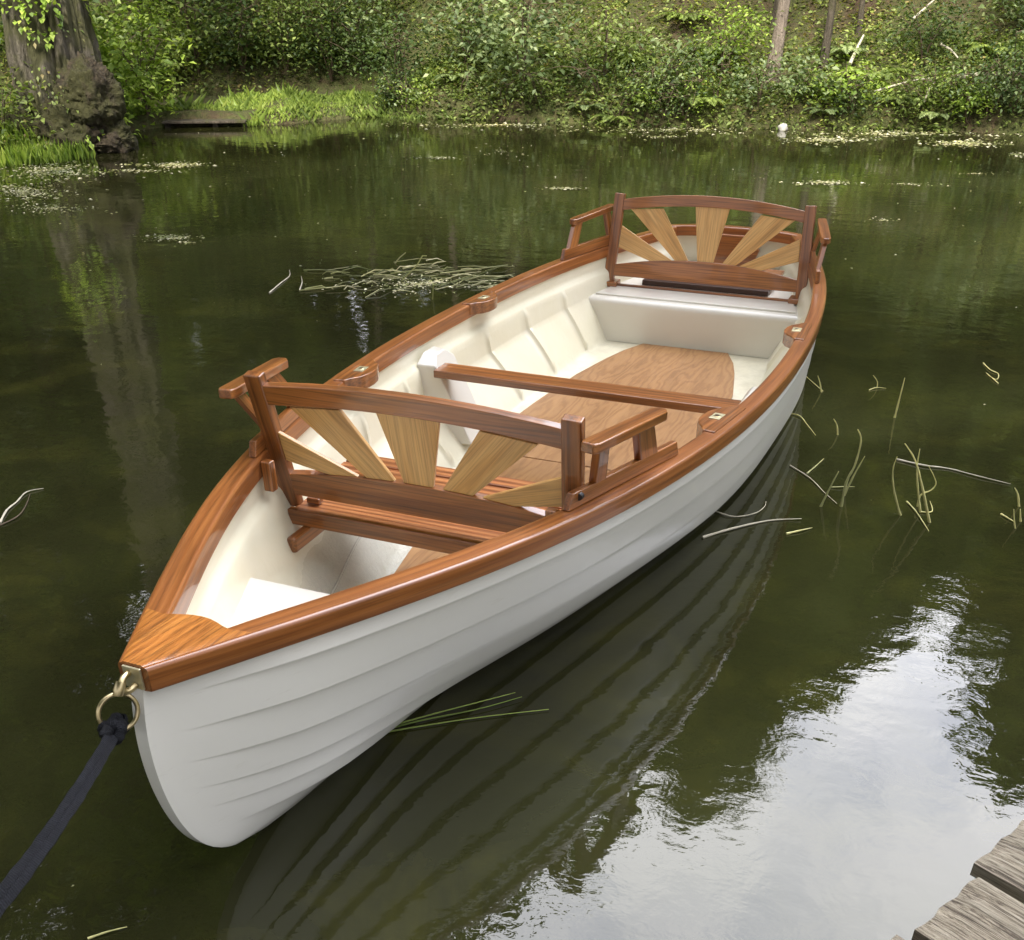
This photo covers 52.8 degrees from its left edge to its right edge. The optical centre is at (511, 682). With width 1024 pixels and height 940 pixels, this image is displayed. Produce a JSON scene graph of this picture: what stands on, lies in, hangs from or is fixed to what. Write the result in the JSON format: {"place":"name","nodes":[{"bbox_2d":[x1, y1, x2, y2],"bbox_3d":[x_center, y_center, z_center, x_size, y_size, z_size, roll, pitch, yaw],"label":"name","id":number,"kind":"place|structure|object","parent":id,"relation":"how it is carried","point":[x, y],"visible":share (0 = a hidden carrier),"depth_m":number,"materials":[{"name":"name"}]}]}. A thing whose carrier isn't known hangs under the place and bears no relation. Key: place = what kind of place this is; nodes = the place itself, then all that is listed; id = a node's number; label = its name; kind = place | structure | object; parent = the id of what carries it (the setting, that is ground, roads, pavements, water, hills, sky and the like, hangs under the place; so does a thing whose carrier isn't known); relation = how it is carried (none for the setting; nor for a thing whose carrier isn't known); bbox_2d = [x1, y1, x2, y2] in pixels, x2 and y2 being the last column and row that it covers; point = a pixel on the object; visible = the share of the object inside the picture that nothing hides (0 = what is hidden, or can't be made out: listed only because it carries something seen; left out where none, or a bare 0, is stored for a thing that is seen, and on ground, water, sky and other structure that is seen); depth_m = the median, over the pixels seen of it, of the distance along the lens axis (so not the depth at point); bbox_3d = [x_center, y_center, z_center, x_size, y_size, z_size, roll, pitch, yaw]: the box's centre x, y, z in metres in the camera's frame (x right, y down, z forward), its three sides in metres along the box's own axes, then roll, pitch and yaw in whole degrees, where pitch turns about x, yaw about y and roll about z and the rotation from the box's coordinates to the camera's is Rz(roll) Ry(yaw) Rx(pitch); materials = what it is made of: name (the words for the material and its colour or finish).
{"place":"outdoors","nodes":[
{"label":"outdoors","id":0,"kind":"place"},
{"bbox_2d":[0,117,1023,939],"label":"water","id":1,"kind":"structure","parent":0,"point":[770,729],"depth_m":3.95,"materials":[{"name":"green liquid"}]},
{"bbox_2d":[162,119,247,127],"bbox_3d":[-4.618,-8.427,15.767,1.238,0.362,0.700,-2,35,-2],"label":"old landing","id":2,"kind":"object","parent":1,"relation":"on","point":[213,122],"visible":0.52,"depth_m":15.41,"materials":[{"name":"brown wood"}]},
{"bbox_2d":[299,252,514,299],"bbox_3d":[-0.813,-3.065,7.771,1.769,0.324,1.194,1,35,2],"label":"twig raft","id":3,"kind":"object","parent":1,"relation":"on","point":[495,277],"visible":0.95,"depth_m":7.76,"materials":[{"name":"plant"}]},
{"bbox_2d":[400,692,514,723],"bbox_3d":[-0.206,0.088,3.197,0.477,0.003,0.010,-15,37,-20],"label":"grass blade","id":4,"kind":"object","parent":1,"relation":"on","point":[449,709],"depth_m":3.20,"materials":[{"name":"green plant"}]},
{"bbox_2d":[395,697,520,727],"bbox_3d":[-0.201,0.101,3.186,0.505,0.003,0.017,-13,37,-18],"label":"grass blade","id":5,"kind":"object","parent":1,"relation":"on","point":[448,714],"depth_m":3.18,"materials":[{"name":"green plant"}]},
{"bbox_2d":[96,193,830,846],"bbox_3d":[0.328,-1.283,4.565,1.740,1.066,6.051,13,37,18],"label":"rowing boat","id":6,"kind":"object","parent":1,"relation":"on","point":[374,547],"visible":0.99,"depth_m":3.23,"materials":[{"name":"white wood"}]},
{"bbox_2d":[0,712,129,917],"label":"mooring strap","id":7,"kind":"object","parent":6,"relation":"attached to","point":[112,730],"visible":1,"depth_m":1.78,"materials":[{"name":"fabric"}]},
{"bbox_2d":[390,709,548,731],"bbox_3d":[-0.161,0.119,3.167,0.566,0.003,0.018,-8,35,-11],"label":"grass blade","id":8,"kind":"object","parent":1,"relation":"on","point":[458,720],"depth_m":3.17,"materials":[{"name":"green plant"}]},
{"bbox_2d":[0,121,1023,886],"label":"floating debris","id":9,"kind":"object","parent":1,"relation":"on","point":[180,163],"visible":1,"depth_m":12.39,"materials":[{"name":"plant"}]},
{"bbox_2d":[702,518,801,537],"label":"twig","id":10,"kind":"object","parent":1,"relation":"on","point":[714,533],"visible":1,"depth_m":4.26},
{"bbox_2d":[840,429,861,506],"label":"reed stalk","id":11,"kind":"object","parent":1,"relation":"on","point":[845,487],"visible":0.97,"depth_m":4.36,"materials":[{"name":"plant"}]},
{"bbox_2d":[892,457,901,515],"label":"reed stalk","id":12,"kind":"object","parent":1,"relation":"on","point":[898,508],"visible":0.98,"depth_m":4.31,"materials":[{"name":"plant"}]},
{"bbox_2d":[904,443,930,522],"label":"reed stalk","id":13,"kind":"object","parent":1,"relation":"on","point":[925,502],"visible":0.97,"depth_m":4.22,"materials":[{"name":"plant"}]},
{"bbox_2d":[916,449,920,512],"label":"reed stalk","id":14,"kind":"object","parent":1,"relation":"on","point":[919,505],"visible":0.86,"depth_m":4.32,"materials":[{"name":"plant"}]},
{"bbox_2d":[897,458,1009,483],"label":"twig","id":15,"kind":"object","parent":1,"relation":"on","point":[902,460],"visible":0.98,"depth_m":4.77,"materials":[{"name":"plant"}]},
{"bbox_2d":[891,820,1023,939],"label":"wooden jetty","id":16,"kind":"object","parent":1,"relation":"on","point":[987,903],"visible":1,"depth_m":2.15,"materials":[{"name":"grey wood"}]},
{"bbox_2d":[0,0,1023,150],"bbox_3d":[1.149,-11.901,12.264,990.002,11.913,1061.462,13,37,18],"label":"ground","id":17,"kind":"structure","parent":0,"point":[323,84],"depth_m":15.83,"materials":[{"name":"plant"}]},
{"bbox_2d":[0,58,50,140],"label":"shrub","id":18,"kind":"object","parent":17,"relation":"on","point":[30,96],"visible":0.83,"depth_m":12.64,"materials":[{"name":"green plant"}]},
{"bbox_2d":[0,112,95,166],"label":"sedge","id":19,"kind":"object","parent":17,"relation":"on","point":[11,156],"visible":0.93,"depth_m":12.66,"materials":[{"name":"green plant"}]},
{"bbox_2d":[0,0,106,76],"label":"shrub","id":20,"kind":"object","parent":17,"relation":"on","point":[94,11],"visible":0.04,"depth_m":15.95,"materials":[{"name":"green plant"}]},
{"bbox_2d":[0,0,141,154],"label":"old tree","id":21,"kind":"object","parent":17,"relation":"on","point":[54,44],"visible":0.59,"depth_m":12.79,"materials":[{"name":"brown plant"}]},
{"bbox_2d":[92,17,139,109],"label":"shrub","id":22,"kind":"object","parent":17,"relation":"on","point":[101,42],"visible":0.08,"depth_m":14.25,"materials":[{"name":"green plant"}]},
{"bbox_2d":[89,0,170,86],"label":"shrub","id":23,"kind":"object","parent":17,"relation":"on","point":[101,17],"visible":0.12,"depth_m":15.96,"materials":[{"name":"green plant"}]},
{"bbox_2d":[98,38,170,127],"bbox_3d":[-5.697,-8.437,14.557,1.551,1.210,1.360,21,40,28],"label":"shrub","id":24,"kind":"object","parent":17,"relation":"on","point":[110,66],"visible":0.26,"depth_m":14.47,"materials":[{"name":"green plant"}]},
{"bbox_2d":[96,7,196,118],"bbox_3d":[-5.309,-8.893,14.881,1.673,1.478,1.788,13,37,18],"label":"shrub","id":25,"kind":"object","parent":17,"relation":"on","point":[137,61],"visible":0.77,"depth_m":14.85,"materials":[{"name":"green plant"}]},
{"bbox_2d":[97,0,206,84],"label":"shrub","id":26,"kind":"object","parent":17,"relation":"on","point":[135,15],"visible":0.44,"depth_m":16.68,"materials":[{"name":"green plant"}]},
{"bbox_2d":[97,0,212,102],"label":"shrub","id":27,"kind":"object","parent":17,"relation":"on","point":[154,46],"visible":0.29,"depth_m":16.29,"materials":[{"name":"green plant"}]},
{"bbox_2d":[100,0,231,21],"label":"shrub","id":28,"kind":"object","parent":17,"relation":"on","point":[160,6],"visible":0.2,"depth_m":17.76,"materials":[{"name":"green plant"}]},
{"bbox_2d":[116,0,263,77],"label":"shrub","id":29,"kind":"object","parent":17,"relation":"on","point":[185,16],"visible":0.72,"depth_m":16.84,"materials":[{"name":"green plant"}]},
{"bbox_2d":[3,58,448,126],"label":"grass","id":30,"kind":"structure","parent":17,"relation":"on","point":[305,101],"depth_m":16.23,"materials":[{"name":"plant"}]},
{"bbox_2d":[164,0,296,75],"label":"shrub","id":31,"kind":"object","parent":17,"relation":"on","point":[229,23],"visible":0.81,"depth_m":16.95,"materials":[{"name":"green plant"}]},
{"bbox_2d":[205,0,344,75],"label":"shrub","id":32,"kind":"object","parent":17,"relation":"on","point":[285,25],"visible":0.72,"depth_m":17.09,"materials":[{"name":"green plant"}]},
{"bbox_2d":[219,0,376,65],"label":"shrub","id":33,"kind":"object","parent":17,"relation":"on","point":[293,2],"visible":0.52,"depth_m":17.17,"materials":[{"name":"green plant"}]},
{"bbox_2d":[260,0,403,83],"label":"shrub","id":34,"kind":"object","parent":17,"relation":"on","point":[330,75],"visible":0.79,"depth_m":17.10,"materials":[{"name":"green plant"}]},
{"bbox_2d":[291,0,430,43],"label":"shrub","id":35,"kind":"object","parent":17,"relation":"on","point":[367,11],"visible":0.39,"depth_m":17.53,"materials":[{"name":"green plant"}]},
{"bbox_2d":[313,0,417,70],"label":"shrub","id":36,"kind":"object","parent":17,"relation":"on","point":[365,18],"visible":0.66,"depth_m":17.20,"materials":[{"name":"green plant"}]},
{"bbox_2d":[369,78,404,105],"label":"plant","id":37,"kind":"object","parent":17,"relation":"on","point":[384,88],"visible":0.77,"depth_m":16.33,"materials":[{"name":"green plant"}]},
{"bbox_2d":[332,0,452,105],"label":"shrub","id":38,"kind":"object","parent":17,"relation":"on","point":[393,53],"visible":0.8,"depth_m":16.28,"materials":[{"name":"green plant"}]},
{"bbox_2d":[364,64,435,107],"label":"plant","id":39,"kind":"object","parent":17,"relation":"on","point":[398,84],"visible":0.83,"depth_m":16.22,"materials":[{"name":"green plant"}]},
{"bbox_2d":[362,70,443,112],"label":"plant","id":40,"kind":"object","parent":17,"relation":"on","point":[406,87],"visible":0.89,"depth_m":16.20,"materials":[{"name":"green plant"}]},
{"bbox_2d":[434,72,474,80],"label":"fern","id":41,"kind":"object","parent":17,"relation":"on","point":[453,77],"visible":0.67,"depth_m":16.21,"materials":[{"name":"green plant"}]},
{"bbox_2d":[423,52,495,101],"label":"plant","id":42,"kind":"object","parent":17,"relation":"on","point":[466,85],"visible":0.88,"depth_m":15.99,"materials":[{"name":"green plant"}]},
{"bbox_2d":[393,0,531,77],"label":"shrub","id":43,"kind":"object","parent":17,"relation":"on","point":[456,23],"visible":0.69,"depth_m":15.97,"materials":[{"name":"green plant"}]},
{"bbox_2d":[466,56,544,104],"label":"plant","id":44,"kind":"object","parent":17,"relation":"on","point":[507,87],"visible":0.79,"depth_m":15.79,"materials":[{"name":"green plant"}]},
{"bbox_2d":[0,0,1023,153],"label":"ground cover","id":45,"kind":"object","parent":17,"relation":"on","point":[698,30],"visible":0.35,"depth_m":15.77,"materials":[{"name":"green plant"}]},
{"bbox_2d":[421,0,619,104],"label":"shrub","id":46,"kind":"object","parent":17,"relation":"on","point":[520,40],"visible":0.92,"depth_m":15.19,"materials":[{"name":"green plant"}]},
{"bbox_2d":[492,62,568,104],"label":"plant","id":47,"kind":"object","parent":17,"relation":"on","point":[529,79],"visible":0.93,"depth_m":15.47,"materials":[{"name":"green plant"}]},
{"bbox_2d":[527,43,571,54],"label":"fern","id":48,"kind":"object","parent":17,"relation":"on","point":[547,48],"visible":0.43,"depth_m":16.38,"materials":[{"name":"green plant"}]},
{"bbox_2d":[565,102,608,110],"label":"fern","id":49,"kind":"object","parent":17,"relation":"on","point":[573,104],"visible":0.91,"depth_m":15.51,"materials":[{"name":"green plant"}]},
{"bbox_2d":[526,40,664,102],"bbox_3d":[1.267,-9.053,15.284,1.986,0.831,1.927,13,37,18],"label":"plant","id":50,"kind":"object","parent":17,"relation":"on","point":[582,75],"visible":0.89,"depth_m":15.20,"materials":[{"name":"green plant"}]},
{"bbox_2d":[589,113,631,122],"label":"fern","id":51,"kind":"object","parent":17,"relation":"on","point":[604,116],"visible":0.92,"depth_m":15.34,"materials":[{"name":"green plant"}]},
{"bbox_2d":[576,69,659,125],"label":"plant","id":52,"kind":"object","parent":17,"relation":"on","point":[625,95],"visible":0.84,"depth_m":15.27,"materials":[{"name":"green plant"}]},
{"bbox_2d":[550,0,696,84],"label":"shrub","id":53,"kind":"object","parent":17,"relation":"on","point":[606,23],"visible":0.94,"depth_m":15.25,"materials":[{"name":"green plant"}]},
{"bbox_2d":[590,53,664,109],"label":"plant","id":54,"kind":"object","parent":17,"relation":"on","point":[633,78],"visible":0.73,"depth_m":15.16,"materials":[{"name":"green plant"}]},
{"bbox_2d":[610,56,658,62],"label":"fern","id":55,"kind":"object","parent":17,"relation":"on","point":[629,57],"visible":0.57,"depth_m":15.57,"materials":[{"name":"green plant"}]},
{"bbox_2d":[623,72,661,106],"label":"plant","id":56,"kind":"object","parent":17,"relation":"on","point":[645,95],"visible":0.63,"depth_m":15.19,"materials":[{"name":"green plant"}]},
{"bbox_2d":[601,46,685,105],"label":"plant","id":57,"kind":"object","parent":17,"relation":"on","point":[644,75],"visible":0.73,"depth_m":14.99,"materials":[{"name":"green plant"}]},
{"bbox_2d":[619,69,693,119],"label":"plant","id":58,"kind":"object","parent":17,"relation":"on","point":[669,98],"visible":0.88,"depth_m":15.01,"materials":[{"name":"green plant"}]},
{"bbox_2d":[612,54,709,105],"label":"plant","id":59,"kind":"object","parent":17,"relation":"on","point":[680,74],"visible":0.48,"depth_m":15.07,"materials":[{"name":"green plant"}]},
{"bbox_2d":[622,28,720,100],"bbox_3d":[2.326,-8.972,15.055,1.473,0.992,1.485,-23,41,-29],"label":"shrub","id":60,"kind":"object","parent":17,"relation":"on","point":[672,54],"visible":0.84,"depth_m":14.87,"materials":[{"name":"green plant"}]},
{"bbox_2d":[632,65,716,119],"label":"plant","id":61,"kind":"object","parent":17,"relation":"on","point":[682,104],"visible":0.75,"depth_m":14.98,"materials":[{"name":"green plant"}]},
{"bbox_2d":[617,62,736,125],"bbox_3d":[2.412,-8.596,15.086,1.761,0.801,1.685,13,37,18],"label":"plant","id":62,"kind":"object","parent":17,"relation":"on","point":[682,108],"visible":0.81,"depth_m":14.88,"materials":[{"name":"green plant"}]},
{"bbox_2d":[654,11,717,20],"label":"fern","id":63,"kind":"object","parent":17,"relation":"on","point":[686,17],"visible":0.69,"depth_m":15.71,"materials":[{"name":"green plant"}]},
{"bbox_2d":[648,52,739,106],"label":"plant","id":64,"kind":"object","parent":17,"relation":"on","point":[699,68],"visible":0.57,"depth_m":15.02,"materials":[{"name":"green plant"}]},
{"bbox_2d":[672,93,725,105],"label":"fern","id":65,"kind":"object","parent":17,"relation":"on","point":[705,99],"visible":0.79,"depth_m":14.94,"materials":[{"name":"green plant"}]},
{"bbox_2d":[681,44,741,54],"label":"fern","id":66,"kind":"object","parent":17,"relation":"on","point":[705,50],"visible":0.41,"depth_m":15.45,"materials":[{"name":"green plant"}]},
{"bbox_2d":[679,32,762,104],"bbox_3d":[2.940,-8.926,15.028,1.389,0.947,1.429,-10,36,-14],"label":"plant","id":67,"kind":"object","parent":17,"relation":"on","point":[720,70],"visible":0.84,"depth_m":14.91,"materials":[{"name":"green plant"}]},
{"bbox_2d":[656,0,788,77],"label":"shrub","id":68,"kind":"object","parent":17,"relation":"on","point":[729,33],"visible":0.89,"depth_m":15.03,"materials":[{"name":"green plant"}]},
{"bbox_2d":[703,35,838,108],"bbox_3d":[3.593,-8.690,14.727,1.660,0.950,1.956,-1,35,-2],"label":"shrub","id":69,"kind":"object","parent":17,"relation":"on","point":[753,73],"visible":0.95,"depth_m":14.73,"materials":[{"name":"green plant"}]},
{"bbox_2d":[770,0,777,27],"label":"pine tree","id":70,"kind":"object","parent":17,"relation":"on","point":[774,10],"visible":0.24,"depth_m":15.75,"materials":[{"name":"brown plant"}]},
{"bbox_2d":[762,0,790,88],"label":"pine tree","id":71,"kind":"object","parent":17,"relation":"on","point":[781,24],"visible":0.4,"depth_m":14.88,"materials":[{"name":"brown plant"}]},
{"bbox_2d":[755,47,842,105],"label":"shrub","id":72,"kind":"object","parent":17,"relation":"on","point":[818,77],"visible":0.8,"depth_m":14.72,"materials":[{"name":"green plant"}]},
{"bbox_2d":[789,66,841,106],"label":"plant","id":73,"kind":"object","parent":17,"relation":"on","point":[819,84],"visible":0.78,"depth_m":14.75,"materials":[{"name":"green plant"}]},
{"bbox_2d":[801,107,847,114],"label":"fern","id":74,"kind":"object","parent":17,"relation":"on","point":[829,111],"visible":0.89,"depth_m":14.85,"materials":[{"name":"green plant"}]},
{"bbox_2d":[818,0,836,73],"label":"pine tree","id":75,"kind":"object","parent":17,"relation":"on","point":[827,38],"visible":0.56,"depth_m":14.90,"materials":[{"name":"brown plant"}]},
{"bbox_2d":[816,45,869,54],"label":"fern","id":76,"kind":"object","parent":17,"relation":"on","point":[850,48],"visible":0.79,"depth_m":15.01,"materials":[{"name":"green plant"}]},
{"bbox_2d":[818,64,884,110],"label":"plant","id":77,"kind":"object","parent":17,"relation":"on","point":[849,94],"visible":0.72,"depth_m":14.74,"materials":[{"name":"green plant"}]},
{"bbox_2d":[806,68,900,116],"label":"plant","id":78,"kind":"object","parent":17,"relation":"on","point":[853,105],"visible":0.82,"depth_m":14.70,"materials":[{"name":"green plant"}]},
{"bbox_2d":[806,54,903,112],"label":"shrub","id":79,"kind":"object","parent":17,"relation":"on","point":[852,76],"visible":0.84,"depth_m":14.66,"materials":[{"name":"green plant"}]},
{"bbox_2d":[855,0,864,35],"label":"pine tree","id":80,"kind":"object","parent":17,"relation":"on","point":[861,13],"visible":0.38,"depth_m":15.28,"materials":[{"name":"brown plant"}]},
{"bbox_2d":[836,66,911,78],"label":"fern","id":81,"kind":"object","parent":17,"relation":"on","point":[888,74],"visible":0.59,"depth_m":14.86,"materials":[{"name":"green plant"}]},
{"bbox_2d":[878,94,935,104],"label":"fern","id":82,"kind":"object","parent":17,"relation":"on","point":[908,99],"visible":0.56,"depth_m":14.66,"materials":[{"name":"green plant"}]},
{"bbox_2d":[889,90,927,121],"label":"plant","id":83,"kind":"object","parent":17,"relation":"on","point":[905,111],"visible":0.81,"depth_m":14.74,"materials":[{"name":"green plant"}]},
{"bbox_2d":[874,52,967,116],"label":"plant","id":84,"kind":"object","parent":17,"relation":"on","point":[899,86],"visible":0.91,"depth_m":14.49,"materials":[{"name":"green plant"}]},
{"bbox_2d":[883,50,969,111],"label":"plant","id":85,"kind":"object","parent":17,"relation":"on","point":[931,84],"visible":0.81,"depth_m":14.46,"materials":[{"name":"green plant"}]},
{"bbox_2d":[854,0,1011,68],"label":"shrub","id":86,"kind":"object","parent":17,"relation":"on","point":[942,21],"visible":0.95,"depth_m":14.56,"materials":[{"name":"green plant"}]},
{"bbox_2d":[904,59,961,95],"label":"plant","id":87,"kind":"object","parent":17,"relation":"on","point":[935,75],"visible":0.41,"depth_m":14.69,"materials":[{"name":"green plant"}]},
{"bbox_2d":[917,110,963,118],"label":"fern","id":88,"kind":"object","parent":17,"relation":"on","point":[930,114],"visible":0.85,"depth_m":14.57,"materials":[{"name":"green plant"}]},
{"bbox_2d":[909,58,994,106],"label":"plant","id":89,"kind":"object","parent":17,"relation":"on","point":[954,85],"visible":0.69,"depth_m":14.53,"materials":[{"name":"green plant"}]},
{"bbox_2d":[912,46,1018,103],"bbox_3d":[6.336,-8.457,14.434,1.754,0.772,1.222,-15,37,-21],"label":"plant","id":90,"kind":"object","parent":17,"relation":"on","point":[962,72],"visible":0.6,"depth_m":14.31,"materials":[{"name":"green plant"}]},
{"bbox_2d":[939,77,1001,123],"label":"plant","id":91,"kind":"object","parent":17,"relation":"on","point":[967,100],"visible":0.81,"depth_m":14.33,"materials":[{"name":"green plant"}]},
{"bbox_2d":[924,43,1019,97],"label":"plant","id":92,"kind":"object","parent":17,"relation":"on","point":[965,73],"visible":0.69,"depth_m":14.31,"materials":[{"name":"green plant"}]},
{"bbox_2d":[943,70,1002,115],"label":"plant","id":93,"kind":"object","parent":17,"relation":"on","point":[964,103],"visible":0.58,"depth_m":14.39,"materials":[{"name":"green plant"}]},
{"bbox_2d":[928,52,1023,120],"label":"plant","id":94,"kind":"object","parent":17,"relation":"on","point":[986,85],"visible":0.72,"depth_m":14.15,"materials":[{"name":"green plant"}]},
{"bbox_2d":[945,46,1023,103],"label":"plant","id":95,"kind":"object","parent":17,"relation":"on","point":[979,72],"visible":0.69,"depth_m":14.14,"materials":[{"name":"green plant"}]},
{"bbox_2d":[954,76,1023,108],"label":"plant","id":96,"kind":"object","parent":17,"relation":"on","point":[996,103],"visible":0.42,"depth_m":14.26,"materials":[{"name":"green plant"}]},
{"bbox_2d":[955,41,1023,54],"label":"fern","id":97,"kind":"object","parent":17,"relation":"on","point":[985,46],"visible":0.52,"depth_m":14.66,"materials":[{"name":"green plant"}]},
{"bbox_2d":[957,18,1023,112],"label":"shrub","id":98,"kind":"object","parent":17,"relation":"on","point":[1019,71],"visible":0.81,"depth_m":14.00,"materials":[{"name":"green plant"}]},
{"bbox_2d":[975,0,1023,33],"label":"shrub","id":99,"kind":"object","parent":17,"relation":"on","point":[1010,12],"visible":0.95,"depth_m":14.79,"materials":[{"name":"green plant"}]},
{"bbox_2d":[993,72,1023,112],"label":"plant","id":100,"kind":"object","parent":17,"relation":"on","point":[1014,98],"visible":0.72,"depth_m":14.24,"materials":[{"name":"green plant"}]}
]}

